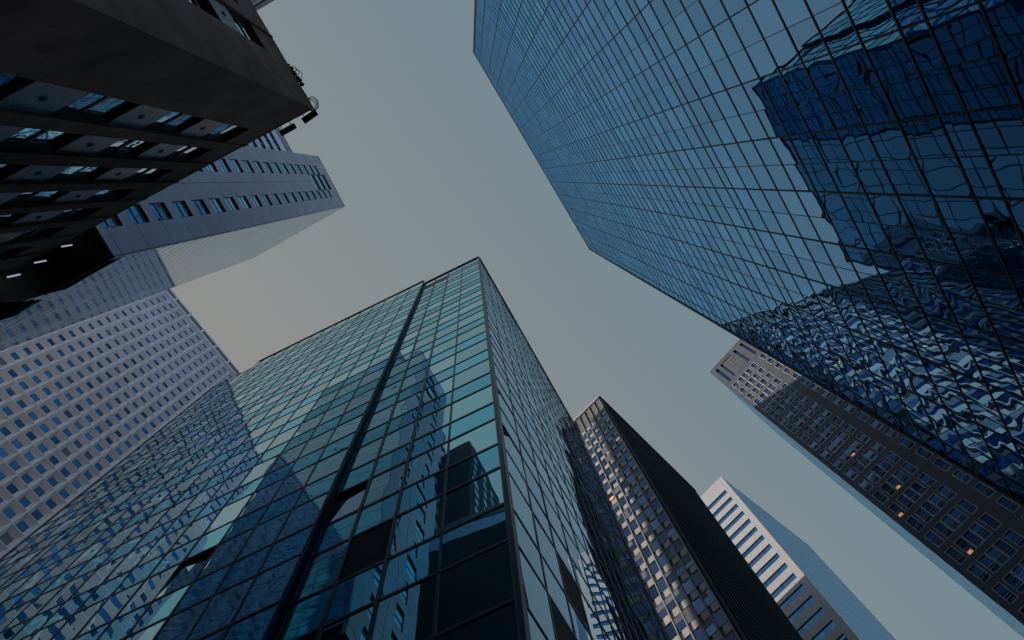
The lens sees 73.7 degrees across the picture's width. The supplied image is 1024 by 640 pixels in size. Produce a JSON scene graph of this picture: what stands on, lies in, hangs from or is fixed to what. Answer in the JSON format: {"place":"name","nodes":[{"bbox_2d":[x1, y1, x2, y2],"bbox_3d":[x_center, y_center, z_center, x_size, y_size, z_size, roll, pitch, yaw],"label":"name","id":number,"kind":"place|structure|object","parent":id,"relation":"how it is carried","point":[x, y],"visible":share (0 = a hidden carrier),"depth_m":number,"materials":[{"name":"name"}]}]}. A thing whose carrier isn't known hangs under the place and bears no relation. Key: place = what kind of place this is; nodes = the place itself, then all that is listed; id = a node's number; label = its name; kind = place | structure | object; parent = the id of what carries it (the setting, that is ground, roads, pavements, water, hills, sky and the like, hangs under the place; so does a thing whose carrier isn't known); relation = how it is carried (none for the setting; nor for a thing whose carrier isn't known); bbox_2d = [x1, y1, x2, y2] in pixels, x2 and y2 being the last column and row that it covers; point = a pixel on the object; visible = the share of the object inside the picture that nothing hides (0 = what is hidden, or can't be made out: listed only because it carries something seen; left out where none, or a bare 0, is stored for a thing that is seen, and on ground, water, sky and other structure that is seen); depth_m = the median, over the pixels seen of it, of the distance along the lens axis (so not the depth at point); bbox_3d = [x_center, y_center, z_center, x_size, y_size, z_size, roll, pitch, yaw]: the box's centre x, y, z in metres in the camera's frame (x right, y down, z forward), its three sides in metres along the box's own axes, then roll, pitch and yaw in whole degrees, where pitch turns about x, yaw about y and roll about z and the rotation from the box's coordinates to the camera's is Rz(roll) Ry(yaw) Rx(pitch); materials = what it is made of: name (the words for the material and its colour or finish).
{"place":"outdoors","nodes":[
{"label":"outdoors","id":0,"kind":"place"},
{"bbox_2d":[0,289,240,558],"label":"office tower","id":1,"kind":"structure","parent":0,"point":[85,404],"depth_m":114.77,"materials":[{"name":"white concrete"}]},
{"bbox_2d":[0,256,667,639],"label":"glass tower","id":2,"kind":"structure","parent":0,"point":[412,462],"depth_m":24.66,"materials":[{"name":"glass"}]},
{"bbox_2d":[171,0,1023,639],"label":"sky","id":3,"kind":"structure","parent":0,"point":[432,174],"materials":[{"name":"grey"}]},
{"bbox_2d":[573,396,802,639],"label":"finned tower","id":4,"kind":"structure","parent":0,"point":[700,579],"depth_m":89.69,"materials":[{"name":"metal"}]},
{"bbox_2d":[655,602,667,619],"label":"window","id":5,"kind":"structure","parent":4,"relation":"in","point":[661,611],"depth_m":74.95,"materials":[{"name":"blue glass"}]},
{"bbox_2d":[664,595,675,611],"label":"window","id":6,"kind":"structure","parent":4,"relation":"in","point":[669,601],"depth_m":74.86,"materials":[{"name":"blue glass"}]},
{"bbox_2d":[664,622,676,639],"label":"window","id":7,"kind":"structure","parent":4,"relation":"in","point":[669,629],"depth_m":71.61,"materials":[{"name":"blue glass"}]},
{"bbox_2d":[673,586,684,603],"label":"window","id":8,"kind":"structure","parent":4,"relation":"in","point":[678,593],"depth_m":74.70,"materials":[{"name":"blue glass"}]},
{"bbox_2d":[673,613,686,631],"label":"window","id":9,"kind":"structure","parent":4,"relation":"in","point":[679,622],"depth_m":71.45,"materials":[{"name":"blue glass"}]},
{"bbox_2d":[682,578,694,594],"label":"window","id":10,"kind":"structure","parent":4,"relation":"in","point":[687,585],"depth_m":74.53,"materials":[{"name":"blue glass"}]},
{"bbox_2d":[682,605,695,623],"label":"window","id":11,"kind":"structure","parent":4,"relation":"in","point":[688,613],"depth_m":71.35,"materials":[{"name":"grey glass"}]},
{"bbox_2d":[690,570,703,586],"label":"window","id":12,"kind":"structure","parent":4,"relation":"in","point":[696,577],"depth_m":74.44,"materials":[{"name":"blue glass"}]},
{"bbox_2d":[691,597,704,614],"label":"window","id":13,"kind":"structure","parent":4,"relation":"in","point":[697,604],"depth_m":71.21,"materials":[{"name":"blue glass"}]},
{"bbox_2d":[693,626,706,639],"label":"window","id":14,"kind":"structure","parent":4,"relation":"in","point":[698,633],"depth_m":68.16,"materials":[{"name":"blue glass"}]},
{"bbox_2d":[701,588,714,605],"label":"window","id":15,"kind":"structure","parent":4,"relation":"in","point":[707,597],"depth_m":71.07,"materials":[{"name":"blue glass"}]},
{"bbox_2d":[702,617,716,636],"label":"window","id":16,"kind":"structure","parent":4,"relation":"in","point":[708,625],"depth_m":67.83,"materials":[{"name":"blue glass"}]},
{"bbox_2d":[712,608,726,627],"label":"window","id":17,"kind":"structure","parent":4,"relation":"in","point":[718,616],"depth_m":67.68,"materials":[{"name":"blue glass"}]},
{"bbox_2d":[473,0,1023,506],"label":"glass tower","id":18,"kind":"structure","parent":0,"point":[827,194],"depth_m":30.30,"materials":[{"name":"glass"}]},
{"bbox_2d":[700,476,895,639],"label":"white tower","id":19,"kind":"structure","parent":0,"point":[812,594],"depth_m":145.18,"materials":[{"name":"concrete"}]},
{"bbox_2d":[724,511,744,531],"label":"ribbon window","id":20,"kind":"structure","parent":19,"relation":"in","point":[741,513],"depth_m":163.35,"materials":[{"name":"blue glass"}]},
{"bbox_2d":[729,518,750,539],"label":"ribbon window","id":21,"kind":"structure","parent":19,"relation":"in","point":[747,521],"depth_m":159.68,"materials":[{"name":"blue glass"}]},
{"bbox_2d":[735,527,757,548],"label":"ribbon window","id":22,"kind":"structure","parent":19,"relation":"in","point":[754,529],"depth_m":155.91,"materials":[{"name":"blue glass"}]},
{"bbox_2d":[742,535,764,557],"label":"ribbon window","id":23,"kind":"structure","parent":19,"relation":"in","point":[761,538],"depth_m":152.22,"materials":[{"name":"blue glass"}]},
{"bbox_2d":[749,544,771,567],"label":"ribbon window","id":24,"kind":"structure","parent":19,"relation":"in","point":[768,547],"depth_m":148.55,"materials":[{"name":"blue glass"}]},
{"bbox_2d":[755,553,779,577],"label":"ribbon window","id":25,"kind":"structure","parent":19,"relation":"in","point":[776,556],"depth_m":144.90,"materials":[{"name":"blue glass"}]},
{"bbox_2d":[763,563,787,587],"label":"ribbon window","id":26,"kind":"structure","parent":19,"relation":"in","point":[783,566],"depth_m":141.27,"materials":[{"name":"blue glass"}]},
{"bbox_2d":[771,573,796,598],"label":"ribbon window","id":27,"kind":"structure","parent":19,"relation":"in","point":[775,593],"depth_m":137.56,"materials":[{"name":"blue glass"}]},
{"bbox_2d":[779,584,805,610],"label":"ribbon window","id":28,"kind":"structure","parent":19,"relation":"in","point":[794,594],"depth_m":133.88,"materials":[{"name":"blue glass"}]},
{"bbox_2d":[787,595,814,622],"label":"ribbon window","id":29,"kind":"structure","parent":19,"relation":"in","point":[810,599],"depth_m":130.19,"materials":[{"name":"blue glass"}]},
{"bbox_2d":[797,607,824,635],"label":"ribbon window","id":30,"kind":"structure","parent":19,"relation":"in","point":[820,611],"depth_m":126.54,"materials":[{"name":"blue glass"}]},
{"bbox_2d":[811,620,835,639],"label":"ribbon window","id":31,"kind":"structure","parent":19,"relation":"in","point":[828,627],"depth_m":122.81,"materials":[{"name":"blue glass"}]},
{"bbox_2d":[710,339,1023,637],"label":"apartment tower","id":32,"kind":"structure","parent":0,"point":[963,529],"depth_m":86.79,"materials":[{"name":"dark grey stone"},{"name":"dark glass"},{"name":"pale blue glass"}]},
{"bbox_2d":[857,478,872,491],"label":"window","id":33,"kind":"structure","parent":32,"relation":"in","point":[863,483],"depth_m":90.27,"materials":[{"name":"blue glass"}]},
{"bbox_2d":[872,490,888,503],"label":"window","id":34,"kind":"structure","parent":32,"relation":"in","point":[878,495],"depth_m":86.88,"materials":[{"name":"blue glass"}]},
{"bbox_2d":[880,482,896,495],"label":"window","id":35,"kind":"structure","parent":32,"relation":"in","point":[890,490],"depth_m":86.71,"materials":[{"name":"blue glass"}]},
{"bbox_2d":[884,451,900,463],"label":"window","id":36,"kind":"structure","parent":32,"relation":"in","point":[890,455],"depth_m":89.71,"materials":[{"name":"blue glass"}]},
{"bbox_2d":[886,476,902,489],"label":"window","id":37,"kind":"structure","parent":32,"relation":"in","point":[892,480],"depth_m":86.58,"materials":[{"name":"blue glass"}]},
{"bbox_2d":[888,502,906,517],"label":"window","id":38,"kind":"structure","parent":32,"relation":"in","point":[895,508],"depth_m":83.50,"materials":[{"name":"blue glass"}]},
{"bbox_2d":[893,469,909,482],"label":"window","id":39,"kind":"structure","parent":32,"relation":"in","point":[898,474],"depth_m":86.48,"materials":[{"name":"blue glass"}]},
{"bbox_2d":[896,494,914,508],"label":"window","id":40,"kind":"structure","parent":32,"relation":"in","point":[902,499],"depth_m":83.36,"materials":[{"name":"blue glass"}]},
{"bbox_2d":[900,461,917,474],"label":"window","id":41,"kind":"structure","parent":32,"relation":"in","point":[908,467],"depth_m":86.35,"materials":[{"name":"blue glass"}]},
{"bbox_2d":[903,487,921,502],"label":"window","id":42,"kind":"structure","parent":32,"relation":"in","point":[911,494],"depth_m":83.25,"materials":[{"name":"blue glass"}]},
{"bbox_2d":[905,515,924,531],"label":"window","id":43,"kind":"structure","parent":32,"relation":"in","point":[912,521],"depth_m":80.20,"materials":[{"name":"blue glass"}]},
{"bbox_2d":[909,481,927,495],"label":"window","id":44,"kind":"structure","parent":32,"relation":"in","point":[916,486],"depth_m":83.13,"materials":[{"name":"blue glass"}]},
{"bbox_2d":[914,507,932,522],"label":"window","id":45,"kind":"structure","parent":32,"relation":"in","point":[921,513],"depth_m":80.04,"materials":[{"name":"blue glass"}]},
{"bbox_2d":[915,446,932,459],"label":"window","id":46,"kind":"structure","parent":32,"relation":"in","point":[924,453],"depth_m":86.06,"materials":[{"name":"blue glass"}]},
{"bbox_2d":[917,472,936,486],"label":"window","id":47,"kind":"structure","parent":32,"relation":"in","point":[925,478],"depth_m":82.95,"materials":[{"name":"blue glass"}]},
{"bbox_2d":[921,500,940,515],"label":"window","id":48,"kind":"structure","parent":32,"relation":"in","point":[928,506],"depth_m":79.91,"materials":[{"name":"blue glass"}]},
{"bbox_2d":[924,530,944,547],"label":"window","id":49,"kind":"structure","parent":32,"relation":"in","point":[931,536],"depth_m":76.82,"materials":[{"name":"blue glass"}]},
{"bbox_2d":[927,493,947,509],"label":"window","id":50,"kind":"structure","parent":32,"relation":"in","point":[936,500],"depth_m":79.75,"materials":[{"name":"blue glass"}]},
{"bbox_2d":[933,457,952,471],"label":"window","id":51,"kind":"structure","parent":32,"relation":"in","point":[939,462],"depth_m":82.63,"materials":[{"name":"blue glass"}]},
{"bbox_2d":[933,521,953,538],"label":"window","id":52,"kind":"structure","parent":32,"relation":"in","point":[940,527],"depth_m":76.66,"materials":[{"name":"blue glass"}]},
{"bbox_2d":[936,484,956,500],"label":"window","id":53,"kind":"structure","parent":32,"relation":"in","point":[943,490],"depth_m":79.59,"materials":[{"name":"blue glass"}]},
{"bbox_2d":[940,514,961,530],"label":"window","id":54,"kind":"structure","parent":32,"relation":"in","point":[947,520],"depth_m":76.52,"materials":[{"name":"blue glass"}]},
{"bbox_2d":[944,546,966,564],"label":"window","id":55,"kind":"structure","parent":32,"relation":"in","point":[951,551],"depth_m":73.45,"materials":[{"name":"blue glass"}]},
{"bbox_2d":[947,507,968,523],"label":"window","id":56,"kind":"structure","parent":32,"relation":"in","point":[955,513],"depth_m":76.41,"materials":[{"name":"blue glass"}]},
{"bbox_2d":[952,469,972,483],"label":"window","id":57,"kind":"structure","parent":32,"relation":"in","point":[962,476],"depth_m":79.30,"materials":[{"name":"blue glass"}]},
{"bbox_2d":[954,536,976,554],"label":"window","id":58,"kind":"structure","parent":32,"relation":"in","point":[960,542],"depth_m":73.31,"materials":[{"name":"blue glass"}]},
{"bbox_2d":[956,498,978,514],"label":"window","id":59,"kind":"structure","parent":32,"relation":"in","point":[963,503],"depth_m":76.21,"materials":[{"name":"blue glass"}]},
{"bbox_2d":[961,529,984,547],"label":"window","id":60,"kind":"structure","parent":32,"relation":"in","point":[968,535],"depth_m":73.20,"materials":[{"name":"blue glass"}]},
{"bbox_2d":[967,563,991,583],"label":"window","id":61,"kind":"structure","parent":32,"relation":"in","point":[974,569],"depth_m":70.09,"materials":[{"name":"blue glass"}]},
{"bbox_2d":[969,522,992,539],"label":"window","id":62,"kind":"structure","parent":32,"relation":"in","point":[976,527],"depth_m":73.01,"materials":[{"name":"blue glass"}]},
{"bbox_2d":[973,481,995,497],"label":"window","id":63,"kind":"structure","parent":32,"relation":"in","point":[980,487],"depth_m":75.95,"materials":[{"name":"blue glass"}]},
{"bbox_2d":[976,553,1001,573],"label":"window","id":64,"kind":"structure","parent":32,"relation":"in","point":[986,561],"depth_m":69.95,"materials":[{"name":"blue glass"}]},
{"bbox_2d":[979,512,1002,530],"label":"window","id":65,"kind":"structure","parent":32,"relation":"in","point":[985,518],"depth_m":72.86,"materials":[{"name":"blue glass"}]},
{"bbox_2d":[984,546,1009,565],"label":"window","id":66,"kind":"structure","parent":32,"relation":"in","point":[992,552],"depth_m":69.81,"materials":[{"name":"blue glass"}]},
{"bbox_2d":[991,582,1017,603],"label":"window","id":67,"kind":"structure","parent":32,"relation":"in","point":[999,588],"depth_m":66.73,"materials":[{"name":"blue glass"}]},
{"bbox_2d":[993,538,1017,557],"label":"window","id":68,"kind":"structure","parent":32,"relation":"in","point":[1000,544],"depth_m":69.65,"materials":[{"name":"blue glass"}]},
{"bbox_2d":[996,495,1019,512],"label":"window","id":69,"kind":"structure","parent":32,"relation":"in","point":[1010,505],"depth_m":72.58,"materials":[{"name":"blue glass"}]},
{"bbox_2d":[1002,572,1023,593],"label":"window","id":70,"kind":"structure","parent":32,"relation":"in","point":[1009,578],"depth_m":66.70,"materials":[{"name":"blue glass"}]},
{"bbox_2d":[1003,528,1023,547],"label":"window","id":71,"kind":"structure","parent":32,"relation":"in","point":[1010,534],"depth_m":69.62,"materials":[{"name":"blue glass"}]},
{"bbox_2d":[1010,564,1023,580],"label":"window","id":72,"kind":"structure","parent":32,"relation":"in","point":[1018,570],"depth_m":67.06,"materials":[{"name":"blue glass"}]},
{"label":"street","id":73,"kind":"structure","parent":0,"visible":0},
{"bbox_2d":[0,0,313,276],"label":"stone building","id":74,"kind":"structure","parent":73,"relation":"on","point":[110,109],"depth_m":16.57,"materials":[{"name":"stone"}]},
{"bbox_2d":[0,164,28,180],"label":"window","id":75,"kind":"structure","parent":74,"relation":"in","point":[6,170],"depth_m":15.87,"materials":[{"name":"black glass"}]},
{"bbox_2d":[0,246,28,257],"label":"window","id":76,"kind":"structure","parent":74,"relation":"in","point":[10,252],"depth_m":23.65,"materials":[{"name":"black glass"}]},
{"bbox_2d":[0,213,29,225],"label":"window","id":77,"kind":"structure","parent":74,"relation":"in","point":[5,220],"depth_m":19.76,"materials":[{"name":"black glass"}]},
{"bbox_2d":[0,73,34,99],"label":"window","id":78,"kind":"structure","parent":74,"relation":"in","point":[9,84],"depth_m":11.88,"materials":[{"name":"black glass"}]},
{"bbox_2d":[0,299,41,319],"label":"glass canopy","id":79,"kind":"object","parent":74,"relation":"attached to","point":[10,309],"visible":1,"depth_m":19.39,"materials":[{"name":"black glass"}]},
{"bbox_2d":[0,191,70,205],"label":"window","id":80,"kind":"structure","parent":74,"relation":"in","point":[25,198],"depth_m":18.98,"materials":[{"name":"black glass"}]},
{"bbox_2d":[6,227,64,242],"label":"window","id":81,"kind":"structure","parent":74,"relation":"in","point":[27,235],"depth_m":23.02,"materials":[{"name":"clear glass"}]},
{"bbox_2d":[0,128,83,151],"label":"window","id":82,"kind":"structure","parent":74,"relation":"in","point":[26,138],"depth_m":15.00,"materials":[{"name":"blue glass"}]},
{"bbox_2d":[45,207,101,221],"bbox_3d":[-14.663,-3.811,22.619,0.880,2.250,0.680,-27,-78,2],"label":"window","id":83,"kind":"structure","parent":74,"relation":"in","point":[78,213],"depth_m":22.97,"materials":[{"name":"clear glass"}]},
{"bbox_2d":[45,166,112,180],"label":"window","id":84,"kind":"structure","parent":74,"relation":"in","point":[72,173],"depth_m":18.95,"materials":[{"name":"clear glass"}]},
{"bbox_2d":[50,93,140,122],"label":"window","id":85,"kind":"structure","parent":74,"relation":"in","point":[91,107],"depth_m":14.93,"materials":[{"name":"blue glass"}]},
{"bbox_2d":[83,189,134,200],"bbox_3d":[-13.443,-4.442,22.565,0.870,2.250,0.680,-27,-78,2],"label":"window","id":86,"kind":"structure","parent":74,"relation":"in","point":[104,194],"depth_m":22.98,"materials":[{"name":"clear glass"}]},
{"bbox_2d":[93,139,159,156],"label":"window","id":87,"kind":"structure","parent":74,"relation":"in","point":[123,147],"depth_m":18.92,"materials":[{"name":"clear glass"}]},
{"bbox_2d":[120,169,171,180],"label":"window","id":88,"kind":"structure","parent":74,"relation":"in","point":[143,174],"depth_m":22.86,"materials":[{"name":"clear glass"}]},
{"bbox_2d":[141,112,203,133],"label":"window","id":89,"kind":"structure","parent":74,"relation":"in","point":[173,122],"depth_m":18.85,"materials":[{"name":"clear glass"}]},
{"bbox_2d":[161,146,209,160],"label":"window","id":90,"kind":"structure","parent":74,"relation":"in","point":[187,153],"depth_m":22.84,"materials":[{"name":"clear glass"}]},
{"bbox_2d":[189,0,220,20],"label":"window","id":91,"kind":"structure","parent":74,"relation":"in","point":[205,5],"depth_m":18.44,"materials":[{"name":"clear glass"}]},
{"bbox_2d":[200,124,247,140],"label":"window","id":92,"kind":"structure","parent":74,"relation":"in","point":[224,132],"depth_m":22.81,"materials":[{"name":"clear glass"}]},
{"bbox_2d":[225,6,262,47],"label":"window","id":93,"kind":"structure","parent":74,"relation":"in","point":[243,25],"depth_m":21.75,"materials":[{"name":"black glass"}]},
{"bbox_2d":[279,122,296,135],"bbox_3d":[-8.556,-7.333,25.795,0.644,0.262,0.533,-28,-78,2],"label":"floodlight","id":94,"kind":"object","parent":74,"relation":"on","point":[287,129],"visible":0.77,"depth_m":25.82,"materials":[{"name":"black metal"}]},
{"bbox_2d":[0,145,344,350],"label":"panelled tower","id":95,"kind":"structure","parent":73,"relation":"on","point":[242,204],"depth_m":45.45,"materials":[{"name":"concrete"}]},
{"bbox_2d":[100,215,122,227],"bbox_3d":[-19.698,-4.980,33.153,0.100,1.950,1.070,-26,-78,2],"label":"window","id":96,"kind":"structure","parent":95,"relation":"in","point":[115,221],"depth_m":33.50,"materials":[{"name":"blue glass"}]},
{"bbox_2d":[125,204,149,223],"bbox_3d":[-19.879,-5.581,36.056,0.100,1.950,1.070,-26,-78,2],"label":"window","id":97,"kind":"structure","parent":95,"relation":"in","point":[136,214],"depth_m":36.26,"materials":[{"name":"blue glass"}]},
{"bbox_2d":[148,202,172,220],"bbox_3d":[-20.061,-6.182,38.959,0.100,1.950,1.070,-26,-78,2],"label":"window","id":98,"kind":"structure","parent":95,"relation":"in","point":[159,209],"depth_m":39.08,"materials":[{"name":"blue glass"}]},
{"bbox_2d":[172,201,192,217],"bbox_3d":[-20.242,-6.783,41.862,0.100,1.950,1.070,-26,-78,2],"label":"window","id":99,"kind":"structure","parent":95,"relation":"in","point":[181,207],"depth_m":41.99,"materials":[{"name":"blue glass"}]},
{"bbox_2d":[191,199,210,214],"bbox_3d":[-20.424,-7.384,44.765,0.100,1.950,1.070,-26,-78,2],"label":"window","id":100,"kind":"structure","parent":95,"relation":"in","point":[199,204],"depth_m":44.95,"materials":[{"name":"blue glass"}]},
{"bbox_2d":[209,198,225,212],"bbox_3d":[-20.605,-7.985,47.667,0.100,1.950,1.070,-26,-78,2],"label":"window","id":101,"kind":"structure","parent":95,"relation":"in","point":[216,203],"depth_m":47.84,"materials":[{"name":"blue glass"}]},
{"bbox_2d":[224,197,239,210],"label":"window","id":102,"kind":"structure","parent":95,"relation":"in","point":[230,201],"depth_m":50.72,"materials":[{"name":"blue glass"}]},
{"bbox_2d":[250,0,273,10],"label":"metal tower","id":103,"kind":"structure","parent":73,"relation":"on","point":[258,4],"depth_m":90.18,"materials":[{"name":"metal"}]},
{"bbox_2d":[246,128,292,151],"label":"stone tower","id":104,"kind":"structure","parent":73,"relation":"on","point":[274,140],"depth_m":130.00,"materials":[{"name":"white concrete"}]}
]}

